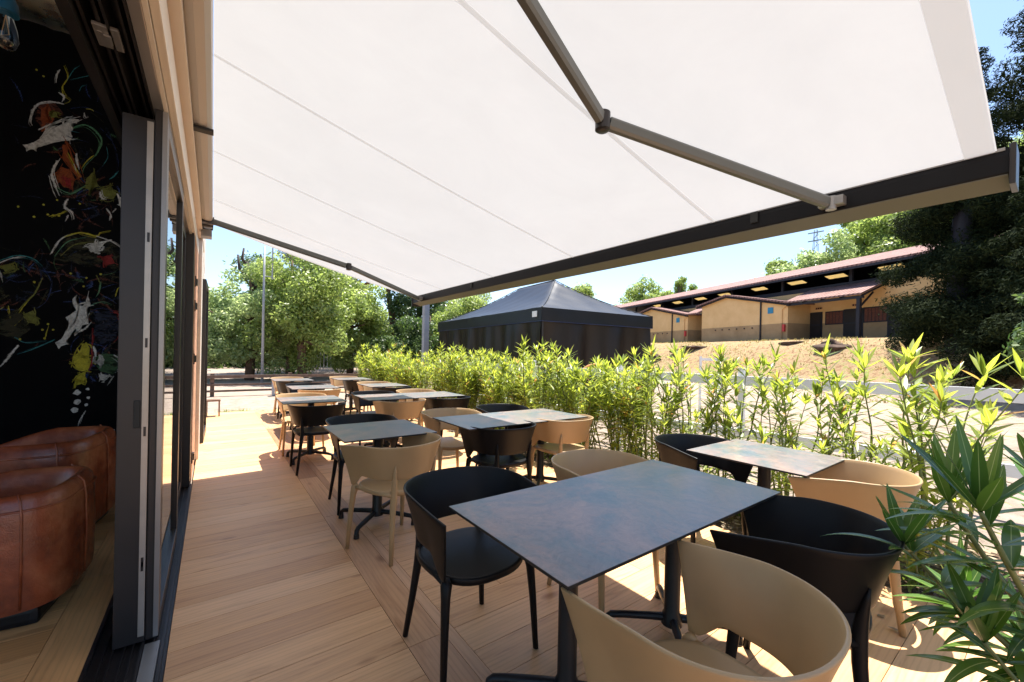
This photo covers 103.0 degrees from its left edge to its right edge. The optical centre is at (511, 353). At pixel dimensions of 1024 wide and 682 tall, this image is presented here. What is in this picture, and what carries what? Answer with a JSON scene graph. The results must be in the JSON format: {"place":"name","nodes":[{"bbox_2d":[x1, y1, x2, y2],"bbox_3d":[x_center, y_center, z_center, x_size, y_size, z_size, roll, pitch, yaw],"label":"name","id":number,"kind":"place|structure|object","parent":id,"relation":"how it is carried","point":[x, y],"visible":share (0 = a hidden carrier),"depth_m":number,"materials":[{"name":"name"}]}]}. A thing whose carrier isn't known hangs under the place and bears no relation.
{"place":"outdoors","nodes":[
{"label":"outdoors","id":0,"kind":"place"},
{"bbox_2d":[191,257,1023,555],"bbox_3d":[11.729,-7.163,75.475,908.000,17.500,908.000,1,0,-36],"label":"ground","id":1,"kind":"structure","parent":0,"point":[256,400],"depth_m":13.14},
{"bbox_2d":[54,0,205,681],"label":"restaurant building","id":2,"kind":"structure","parent":1,"relation":"on","point":[133,56],"depth_m":1.83,"materials":[{"name":"metal"}]},
{"bbox_2d":[0,0,19,51],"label":"pendant bulb","id":3,"kind":"object","parent":2,"relation":"hanging from","point":[9,9],"visible":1,"depth_m":1.58,"materials":[{"name":"glass"}]},
{"bbox_2d":[16,0,68,33],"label":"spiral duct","id":4,"kind":"object","parent":2,"relation":"hanging from","point":[46,13],"visible":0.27,"depth_m":2.43,"materials":[{"name":"metal"}]},
{"bbox_2d":[0,16,121,443],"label":"mural","id":5,"kind":"object","parent":2,"relation":"attached to","point":[60,177],"visible":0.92,"depth_m":3.97,"materials":[{"name":"black paint"}]},
{"bbox_2d":[112,112,154,649],"bbox_3d":[-2.078,0.118,2.336,0.109,2.430,1.178,1,0,-36],"label":"sliding door","id":6,"kind":"structure","parent":2,"relation":"attached to","point":[133,377],"depth_m":1.87,"materials":[{"name":"metal"}]},
{"bbox_2d":[145,109,183,639],"bbox_3d":[-2.037,0.091,2.417,0.047,2.485,1.256,1,0,-36],"label":"sliding door","id":7,"kind":"structure","parent":2,"relation":"attached to","point":[165,365],"depth_m":1.94,"materials":[{"name":"metal"}]},
{"bbox_2d":[178,220,185,499],"bbox_3d":[-2.794,0.074,3.391,0.036,2.485,1.330,1,0,-36],"label":"sliding door","id":8,"kind":"structure","parent":2,"relation":"attached to","point":[182,360],"depth_m":3.87,"materials":[{"name":"metal"}]},
{"bbox_2d":[199,279,210,442],"bbox_3d":[-4.678,0.099,6.243,0.098,2.340,1.000,1,0,-35],"label":"glass door","id":9,"kind":"structure","parent":2,"relation":"attached to","point":[204,349],"depth_m":5.83,"materials":[{"name":"metal"}]},
{"bbox_2d":[183,0,1018,306],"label":"awning","id":10,"kind":"object","parent":2,"relation":"attached to","point":[423,152],"visible":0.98,"depth_m":1.86,"materials":[{"name":"fabric"}]},
{"bbox_2d":[207,286,241,367],"bbox_3d":[-13.806,-0.900,17.799,4.303,4.676,4.004,1,0,-36],"label":"leafy tree","id":11,"kind":"object","parent":1,"relation":"on","point":[214,363],"visible":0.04,"depth_m":17.31,"materials":[{"name":"green plant"}]},
{"bbox_2d":[207,262,297,379],"bbox_3d":[-11.704,-1.276,17.891,4.976,5.520,4.838,1,0,-36],"label":"leafy tree","id":12,"kind":"object","parent":1,"relation":"on","point":[240,309],"visible":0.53,"depth_m":17.23,"materials":[{"name":"green plant"}]},
{"bbox_2d":[260,246,273,382],"bbox_3d":[-9.820,-1.591,16.336,0.357,5.600,0.110,1,0,-36],"label":"lamp pole","id":13,"kind":"object","parent":1,"relation":"on","point":[262,338],"visible":0.81,"depth_m":16.23,"materials":[{"name":"metal"}]},
{"bbox_2d":[222,250,341,373],"bbox_3d":[-12.725,-2.380,23.326,6.384,7.664,6.158,1,0,-36],"label":"leafy tree","id":14,"kind":"object","parent":1,"relation":"on","point":[248,260],"visible":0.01,"depth_m":23.02,"materials":[{"name":"green plant"}]},
{"bbox_2d":[232,250,367,377],"bbox_3d":[-9.374,-2.031,18.427,5.454,7.124,5.154,1,0,18],"label":"leafy tree","id":15,"kind":"object","parent":1,"relation":"on","point":[315,321],"visible":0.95,"depth_m":17.36,"materials":[{"name":"green plant"}]},
{"bbox_2d":[207,372,429,396],"bbox_3d":[-7.079,0.991,12.995,16.100,0.760,0.160,1,0,-36],"label":"timber fence","id":16,"kind":"object","parent":1,"relation":"on","point":[211,376],"visible":0.17,"depth_m":12.36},
{"bbox_2d":[207,317,434,368],"bbox_3d":[-10.300,-0.331,36.583,57.779,7.479,10.173,1,0,-35],"label":"distant wood","id":17,"kind":"object","parent":1,"relation":"on","point":[227,364],"visible":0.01,"depth_m":30.59,"materials":[{"name":"green plant"}]},
{"bbox_2d":[323,276,396,373],"bbox_3d":[-8.368,-1.398,21.849,4.177,5.887,5.035,1,0,-6],"label":"leafy tree","id":18,"kind":"object","parent":1,"relation":"on","point":[371,324],"visible":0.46,"depth_m":21.22,"materials":[{"name":"green plant"}]},
{"bbox_2d":[356,335,407,378],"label":"bush","id":19,"kind":"object","parent":1,"relation":"on","point":[383,344],"visible":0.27,"depth_m":20.78,"materials":[{"name":"green plant"}]},
{"bbox_2d":[380,288,452,367],"bbox_3d":[-6.285,-1.804,26.978,5.884,6.774,5.564,1,0,-36],"label":"dark tree","id":20,"kind":"object","parent":1,"relation":"on","point":[399,308],"visible":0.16,"depth_m":25.65,"materials":[{"name":"green plant"}]},
{"bbox_2d":[393,315,451,372],"bbox_3d":[-4.372,-0.221,21.748,3.835,3.693,3.499,1,0,-16],"label":"dark tree","id":21,"kind":"object","parent":1,"relation":"on","point":[413,334],"visible":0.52,"depth_m":20.89,"materials":[{"name":"green plant"}]},
{"bbox_2d":[421,304,429,387],"bbox_3d":[-3.209,-0.772,15.123,0.360,4.240,0.360,1,0,-36],"label":"steel post","id":22,"kind":"object","parent":1,"relation":"on","point":[425,325],"visible":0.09,"depth_m":15.05,"materials":[{"name":"metal"}]},
{"bbox_2d":[431,295,487,338],"bbox_3d":[-2.929,-0.953,23.618,4.626,5.211,3.656,1,0,5],"label":"leafy tree","id":23,"kind":"object","parent":1,"relation":"on","point":[463,306],"visible":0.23,"depth_m":22.67,"materials":[{"name":"green plant"}]},
{"bbox_2d":[437,280,652,410],"bbox_3d":[0.493,-0.330,12.544,3.719,3.515,6.702,1,0,-30],"label":"marquee","id":24,"kind":"object","parent":1,"relation":"on","point":[586,326],"visible":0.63,"depth_m":10.11,"materials":[{"name":"black fabric"}]},
{"bbox_2d":[565,282,596,297],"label":"leafy tree","id":25,"kind":"object","parent":1,"relation":"on","point":[584,288],"visible":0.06,"depth_m":38.58,"materials":[{"name":"green plant"}]},
{"bbox_2d":[613,274,671,304],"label":"leafy tree","id":26,"kind":"object","parent":1,"relation":"on","point":[636,290],"visible":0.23,"depth_m":59.60,"materials":[{"name":"green plant"}]},
{"bbox_2d":[665,275,697,294],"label":"leafy tree","id":27,"kind":"object","parent":1,"relation":"on","point":[679,285],"visible":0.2,"depth_m":60.15,"materials":[{"name":"green plant"}]},
{"bbox_2d":[415,407,1023,623],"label":"planting bed","id":28,"kind":"object","parent":1,"relation":"on","point":[736,528],"visible":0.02,"depth_m":2.95,"materials":[{"name":"soil"}]},
{"bbox_2d":[354,349,373,378],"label":"oleander shrub","id":29,"kind":"object","parent":28,"relation":"on","point":[361,367],"visible":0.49,"depth_m":12.71,"materials":[{"name":"green plant"}]},
{"bbox_2d":[359,342,406,380],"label":"oleander shrub","id":30,"kind":"object","parent":28,"relation":"on","point":[377,369],"visible":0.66,"depth_m":11.41,"materials":[{"name":"green plant"}]},
{"bbox_2d":[388,352,431,388],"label":"oleander shrub","id":31,"kind":"object","parent":28,"relation":"on","point":[400,371],"visible":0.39,"depth_m":9.54,"materials":[{"name":"green plant"}]},
{"bbox_2d":[392,350,428,388],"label":"oleander shrub","id":32,"kind":"object","parent":28,"relation":"on","point":[404,362],"visible":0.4,"depth_m":9.77,"materials":[{"name":"green plant"}]},
{"bbox_2d":[408,353,443,407],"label":"oleander shrub","id":33,"kind":"object","parent":28,"relation":"on","point":[418,378],"visible":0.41,"depth_m":9.06,"materials":[{"name":"green plant"}]},
{"bbox_2d":[413,351,454,398],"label":"oleander shrub","id":34,"kind":"object","parent":28,"relation":"on","point":[434,379],"visible":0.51,"depth_m":8.51,"materials":[{"name":"green plant"}]},
{"bbox_2d":[436,342,477,408],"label":"oleander shrub","id":35,"kind":"object","parent":28,"relation":"on","point":[441,372],"visible":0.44,"depth_m":8.16,"materials":[{"name":"green plant"}]},
{"bbox_2d":[442,348,492,408],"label":"oleander shrub","id":36,"kind":"object","parent":28,"relation":"on","point":[474,373],"visible":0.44,"depth_m":7.84,"materials":[{"name":"green plant"}]},
{"bbox_2d":[456,349,511,409],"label":"oleander shrub","id":37,"kind":"object","parent":28,"relation":"on","point":[463,374],"visible":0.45,"depth_m":7.55,"materials":[{"name":"green plant"}]},
{"bbox_2d":[471,346,536,428],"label":"oleander shrub","id":38,"kind":"object","parent":28,"relation":"on","point":[499,381],"visible":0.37,"depth_m":6.74,"materials":[{"name":"green plant"}]},
{"bbox_2d":[479,350,534,428],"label":"oleander shrub","id":39,"kind":"object","parent":28,"relation":"on","point":[488,389],"visible":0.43,"depth_m":6.35,"materials":[{"name":"green plant"}]},
{"bbox_2d":[498,353,573,446],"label":"oleander shrub","id":40,"kind":"object","parent":28,"relation":"on","point":[508,382],"visible":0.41,"depth_m":6.25,"materials":[{"name":"green plant"}]},
{"bbox_2d":[511,351,566,408],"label":"oleander shrub","id":41,"kind":"object","parent":28,"relation":"on","point":[564,356],"visible":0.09,"depth_m":6.87,"materials":[{"name":"green plant"}]},
{"bbox_2d":[511,333,589,459],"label":"oleander shrub","id":42,"kind":"object","parent":28,"relation":"on","point":[546,355],"visible":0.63,"depth_m":5.53,"materials":[{"name":"green plant"}]},
{"bbox_2d":[544,356,600,444],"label":"oleander shrub","id":43,"kind":"object","parent":28,"relation":"on","point":[563,361],"visible":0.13,"depth_m":6.04,"materials":[{"name":"green plant"}]},
{"bbox_2d":[544,354,618,448],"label":"oleander shrub","id":44,"kind":"object","parent":28,"relation":"on","point":[572,394],"visible":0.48,"depth_m":5.21,"materials":[{"name":"green plant"}]},
{"bbox_2d":[573,352,653,452],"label":"oleander shrub","id":45,"kind":"object","parent":28,"relation":"on","point":[605,406],"visible":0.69,"depth_m":4.69,"materials":[{"name":"green plant"}]},
{"bbox_2d":[592,353,660,457],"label":"oleander shrub","id":46,"kind":"object","parent":28,"relation":"on","point":[638,445],"visible":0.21,"depth_m":5.27,"materials":[{"name":"green plant"}]},
{"bbox_2d":[601,344,690,460],"bbox_3d":[1.402,0.686,4.500,0.920,1.629,1.116,1,0,-9],"label":"oleander shrub","id":47,"kind":"object","parent":28,"relation":"on","point":[630,407],"visible":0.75,"depth_m":4.38,"materials":[{"name":"green plant"}]},
{"bbox_2d":[641,393,707,460],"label":"oleander shrub","id":48,"kind":"object","parent":28,"relation":"on","point":[661,409],"visible":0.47,"depth_m":4.01,"materials":[{"name":"green plant"}]},
{"bbox_2d":[640,334,739,472],"bbox_3d":[1.770,0.656,4.087,1.049,1.682,0.778,1,0,-36],"label":"oleander shrub","id":49,"kind":"object","parent":28,"relation":"on","point":[726,369],"visible":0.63,"depth_m":4.03,"materials":[{"name":"green plant"}]},
{"bbox_2d":[666,346,744,475],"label":"oleander shrub","id":50,"kind":"object","parent":28,"relation":"on","point":[720,359],"visible":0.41,"depth_m":4.29,"materials":[{"name":"green plant"}]},
{"bbox_2d":[454,432,1023,630],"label":"leaf litter","id":51,"kind":"object","parent":28,"relation":"on","point":[988,551],"visible":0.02,"depth_m":2.87,"materials":[{"name":"brown plant"}]},
{"bbox_2d":[694,342,787,483],"bbox_3d":[2.190,0.696,3.962,0.826,1.632,0.782,1,0,22],"label":"oleander shrub","id":52,"kind":"object","parent":28,"relation":"on","point":[706,371],"visible":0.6,"depth_m":3.97,"materials":[{"name":"green plant"}]},
{"bbox_2d":[711,373,783,516],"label":"oleander shrub","id":53,"kind":"object","parent":28,"relation":"on","point":[728,423],"visible":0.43,"depth_m":3.68,"materials":[{"name":"green plant"}]},
{"bbox_2d":[756,430,805,495],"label":"oleander shrub","id":54,"kind":"object","parent":28,"relation":"on","point":[794,445],"visible":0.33,"depth_m":3.20,"materials":[{"name":"green plant"}]},
{"bbox_2d":[746,354,838,495],"bbox_3d":[2.486,0.747,3.746,0.700,1.514,0.944,1,0,-8],"label":"oleander shrub","id":55,"kind":"object","parent":28,"relation":"on","point":[805,399],"visible":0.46,"depth_m":3.59,"materials":[{"name":"green plant"}]},
{"bbox_2d":[763,369,874,494],"bbox_3d":[2.474,0.832,3.352,0.756,1.424,0.632,1,0,44],"label":"oleander shrub","id":56,"kind":"object","parent":28,"relation":"on","point":[842,412],"visible":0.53,"depth_m":3.33,"materials":[{"name":"green plant"}]},
{"bbox_2d":[811,419,900,465],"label":"oleander shrub","id":57,"kind":"object","parent":28,"relation":"on","point":[880,441],"visible":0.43,"depth_m":2.77,"materials":[{"name":"green plant"}]},
{"bbox_2d":[811,335,970,493],"bbox_3d":[2.936,0.681,3.247,1.049,1.682,0.778,1,0,-17],"label":"oleander shrub","id":58,"kind":"object","parent":28,"relation":"on","point":[949,373],"visible":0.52,"depth_m":3.15,"materials":[{"name":"green plant"}]},
{"bbox_2d":[823,415,1023,681],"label":"oleander shrub","id":59,"kind":"object","parent":28,"relation":"on","point":[987,615],"visible":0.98,"depth_m":1.27,"materials":[{"name":"green plant"}]},
{"bbox_2d":[884,458,964,593],"bbox_3d":[2.557,1.057,2.540,0.485,0.854,0.404,1,0,8],"label":"oleander shrub","id":60,"kind":"object","parent":28,"relation":"on","point":[934,501],"visible":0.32,"depth_m":2.52,"materials":[{"name":"green plant"}]},
{"bbox_2d":[868,333,1023,584],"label":"oleander shrub","id":61,"kind":"object","parent":28,"relation":"on","point":[911,355],"visible":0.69,"depth_m":2.59,"materials":[{"name":"green plant"}]},
{"bbox_2d":[886,386,1014,565],"bbox_3d":[3.074,0.882,2.871,0.709,1.335,0.593,1,0,36],"label":"oleander shrub","id":62,"kind":"object","parent":28,"relation":"on","point":[985,425],"visible":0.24,"depth_m":2.84,"materials":[{"name":"green plant"}]},
{"bbox_2d":[467,358,1023,478],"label":"paddock fence","id":63,"kind":"object","parent":1,"relation":"on","point":[1012,470],"visible":0.15,"depth_m":4.63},
{"bbox_2d":[755,257,801,277],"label":"hill tree","id":64,"kind":"object","parent":1,"relation":"on","point":[770,267],"visible":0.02,"depth_m":47.89,"materials":[{"name":"green plant"}]},
{"bbox_2d":[614,234,1000,342],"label":"stable building","id":65,"kind":"structure","parent":1,"relation":"on","point":[834,300],"depth_m":25.49,"materials":[{"name":"paint"}]},
{"bbox_2d":[810,312,822,339],"bbox_3d":[18.062,-1.614,24.245,0.078,1.680,0.740,1,0,-17],"label":"door","id":66,"kind":"structure","parent":65,"relation":"in","point":[816,318],"depth_m":24.18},
{"bbox_2d":[825,310,843,324],"bbox_3d":[18.385,-2.041,23.244,0.058,0.770,1.020,1,0,-17],"label":"window","id":67,"kind":"structure","parent":65,"relation":"in","point":[831,317],"depth_m":23.21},
{"bbox_2d":[843,308,863,337],"bbox_3d":[18.648,-1.609,22.301,0.078,1.700,0.990,1,0,-17],"label":"door","id":68,"kind":"structure","parent":65,"relation":"in","point":[849,326],"depth_m":22.39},
{"bbox_2d":[863,306,887,322],"bbox_3d":[18.980,-2.051,21.280,0.058,0.820,1.120,1,0,-17],"label":"window","id":69,"kind":"structure","parent":65,"relation":"in","point":[870,314],"depth_m":21.31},
{"bbox_2d":[769,226,864,274],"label":"hill tree","id":70,"kind":"object","parent":1,"relation":"on","point":[810,259],"visible":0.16,"depth_m":41.37,"materials":[{"name":"green plant"}]},
{"bbox_2d":[812,338,851,351],"bbox_3d":[15.061,-0.362,19.130,1.047,0.712,1.499,1,0,-36],"label":"rock","id":71,"kind":"object","parent":1,"relation":"on","point":[834,345],"visible":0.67,"depth_m":19.01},
{"bbox_2d":[834,209,921,258],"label":"hill tree","id":72,"kind":"object","parent":1,"relation":"on","point":[879,238],"visible":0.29,"depth_m":40.37,"materials":[{"name":"green plant"}]},
{"bbox_2d":[869,46,1023,356],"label":"conifer","id":73,"kind":"object","parent":1,"relation":"on","point":[954,261],"visible":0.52,"depth_m":14.59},
{"bbox_2d":[930,167,1023,387],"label":"conifer","id":74,"kind":"object","parent":1,"relation":"on","point":[1009,282],"visible":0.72,"depth_m":12.61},
{"bbox_2d":[934,0,1023,341],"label":"conifer","id":75,"kind":"object","parent":1,"relation":"on","point":[1012,95],"visible":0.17,"depth_m":14.70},
{"bbox_2d":[1001,293,1023,359],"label":"leafy tree","id":76,"kind":"object","parent":1,"relation":"on","point":[1017,344],"visible":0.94,"depth_m":8.67,"materials":[{"name":"green plant"}]},
{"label":"deck base","id":77,"kind":"structure","parent":1,"relation":"on","visible":0},
{"bbox_2d":[163,405,1019,681],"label":"deck","id":78,"kind":"structure","parent":77,"relation":"on","point":[278,581],"depth_m":2.27,"materials":[{"name":"brown wood"}]},
{"bbox_2d":[276,393,327,455],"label":"tub chair","id":79,"kind":"object","parent":78,"relation":"on","point":[285,419],"visible":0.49,"depth_m":5.56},
{"bbox_2d":[276,395,346,464],"bbox_3d":[-2.549,0.950,5.154,0.700,0.746,0.700,1,0,-36],"label":"table","id":80,"kind":"object","parent":78,"relation":"on","point":[310,401],"visible":0.88,"depth_m":5.12,"materials":[{"name":"stone"}]},
{"bbox_2d":[286,385,338,427],"bbox_3d":[-3.350,0.931,6.836,0.700,0.746,0.700,1,0,-36],"label":"table","id":81,"kind":"object","parent":78,"relation":"on","point":[305,387],"visible":0.28,"depth_m":6.79,"materials":[{"name":"stone"}]},
{"bbox_2d":[287,402,345,475],"bbox_3d":[-2.264,0.953,4.730,0.608,0.760,0.568,1,0,-33],"label":"tub chair","id":82,"kind":"object","parent":78,"relation":"on","point":[303,416],"visible":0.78,"depth_m":4.52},
{"bbox_2d":[297,388,340,439],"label":"tub chair","id":83,"kind":"object","parent":78,"relation":"on","point":[335,392],"visible":0.29,"depth_m":6.27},
{"bbox_2d":[343,379,373,414],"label":"tub chair","id":84,"kind":"object","parent":78,"relation":"on","point":[351,385],"visible":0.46,"depth_m":8.35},
{"bbox_2d":[325,414,398,515],"bbox_3d":[-1.380,0.972,3.729,0.608,0.760,0.568,1,0,-36],"label":"tub chair","id":85,"kind":"object","parent":78,"relation":"on","point":[347,419],"visible":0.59,"depth_m":3.75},
{"bbox_2d":[351,390,396,445],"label":"tub chair","id":86,"kind":"object","parent":78,"relation":"on","point":[359,403],"visible":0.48,"depth_m":6.17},
{"bbox_2d":[322,419,436,539],"bbox_3d":[-1.086,0.982,3.295,0.700,0.746,0.700,1,0,-36],"label":"table","id":87,"kind":"object","parent":78,"relation":"on","point":[377,432],"visible":0.75,"depth_m":3.26,"materials":[{"name":"stone"}]},
{"bbox_2d":[339,432,441,565],"bbox_3d":[-0.818,0.985,2.916,0.568,0.760,0.608,1,0,34],"label":"tub chair","id":88,"kind":"object","parent":78,"relation":"on","point":[388,472],"visible":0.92,"depth_m":2.73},
{"bbox_2d":[373,398,425,447],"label":"tub chair","id":89,"kind":"object","parent":78,"relation":"on","point":[411,410],"visible":0.71,"depth_m":5.07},
{"bbox_2d":[354,391,465,446],"bbox_3d":[-1.456,0.971,5.844,1.400,0.746,0.700,1,0,-36],"label":"table","id":90,"kind":"object","parent":78,"relation":"on","point":[389,397],"visible":0.38,"depth_m":5.69,"materials":[{"name":"stone"}]},
{"bbox_2d":[396,389,436,425],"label":"tub chair","id":91,"kind":"object","parent":78,"relation":"on","point":[411,391],"visible":0.2,"depth_m":6.70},
{"bbox_2d":[424,396,470,436],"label":"tub chair","id":92,"kind":"object","parent":78,"relation":"on","point":[457,402],"visible":0.43,"depth_m":5.49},
{"bbox_2d":[421,408,480,469],"bbox_3d":[-0.647,0.987,4.268,0.608,0.760,0.568,1,0,-38],"label":"tub chair","id":93,"kind":"object","parent":78,"relation":"on","point":[453,443],"visible":0.57,"depth_m":4.37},
{"bbox_2d":[403,466,537,681],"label":"tub chair","id":94,"kind":"object","parent":78,"relation":"on","point":[468,556],"visible":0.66,"depth_m":1.93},
{"bbox_2d":[459,421,535,480],"bbox_3d":[-0.095,0.999,3.619,0.608,0.760,0.568,1,0,-38],"label":"tub chair","id":95,"kind":"object","parent":78,"relation":"on","point":[501,448],"visible":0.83,"depth_m":3.44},
{"bbox_2d":[475,404,529,465],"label":"tub chair","id":96,"kind":"object","parent":78,"relation":"on","point":[487,408],"visible":0.2,"depth_m":4.96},
{"bbox_2d":[432,408,587,485],"bbox_3d":[-0.001,1.004,4.047,1.400,0.746,0.700,1,0,-36],"label":"table","id":97,"kind":"object","parent":78,"relation":"on","point":[469,422],"visible":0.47,"depth_m":4.03,"materials":[{"name":"stone"}]},
{"bbox_2d":[531,414,593,472],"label":"tub chair","id":98,"kind":"object","parent":78,"relation":"on","point":[563,436],"visible":0.81,"depth_m":3.92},
{"bbox_2d":[547,449,659,611],"bbox_3d":[0.528,1.013,2.414,0.608,0.760,0.568,1,0,-36],"label":"tub chair","id":99,"kind":"object","parent":78,"relation":"on","point":[572,464],"visible":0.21,"depth_m":2.62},
{"bbox_2d":[449,459,780,681],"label":"table","id":100,"kind":"object","parent":78,"relation":"on","point":[572,534],"visible":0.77,"depth_m":1.63,"materials":[{"name":"laminate"}]},
{"bbox_2d":[654,433,752,542],"bbox_3d":[1.371,1.030,3.032,0.608,0.760,0.568,1,0,-20],"label":"tub chair","id":101,"kind":"object","parent":78,"relation":"on","point":[672,448],"visible":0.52,"depth_m":3.06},
{"bbox_2d":[561,540,851,681],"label":"tub chair","id":102,"kind":"object","parent":78,"relation":"on","point":[798,628],"visible":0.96,"depth_m":1.14,"materials":[{"name":"plastic"}]},
{"bbox_2d":[686,439,846,488],"bbox_3d":[1.671,1.040,2.707,0.700,0.746,0.700,1,0,-36],"label":"table","id":103,"kind":"object","parent":78,"relation":"on","point":[765,459],"visible":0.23,"depth_m":2.66,"materials":[{"name":"laminate"}]},
{"bbox_2d":[710,495,904,681],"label":"tub chair","id":104,"kind":"object","parent":78,"relation":"on","point":[847,575],"visible":0.66,"depth_m":1.48,"materials":[{"name":"plastic"}]},
{"bbox_2d":[788,459,922,637],"bbox_3d":[1.955,1.043,2.345,0.568,0.760,0.608,1,0,40],"label":"tub chair","id":105,"kind":"object","parent":78,"relation":"on","point":[854,484],"visible":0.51,"depth_m":2.19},
{"bbox_3d":[-2.453,1.444,-0.015,3.075,0.179,8.840,1,0,-36],"label":"indoor floor base","id":106,"kind":"structure","parent":1,"relation":"on","visible":0},
{"bbox_2d":[0,504,114,681],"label":"indoor floor","id":107,"kind":"structure","parent":106,"relation":"on","point":[54,643],"depth_m":1.96,"materials":[{"name":"brown wood"}]},
{"bbox_2d":[0,464,96,630],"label":"armchair","id":108,"kind":"object","parent":107,"relation":"on","point":[47,529],"visible":1,"depth_m":2.04,"materials":[{"name":"leather"}]},
{"bbox_2d":[0,424,115,523],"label":"armchair","id":109,"kind":"object","parent":107,"relation":"on","point":[93,448],"visible":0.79,"depth_m":2.96,"materials":[{"name":"leather"}]},
{"bbox_2d":[205,0,1023,334],"label":"sky","id":110,"kind":"structure","parent":0,"point":[742,261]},
{"bbox_2d":[652,336,1014,407],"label":"dry grass","id":111,"kind":"structure","parent":0,"point":[849,398],"depth_m":19.73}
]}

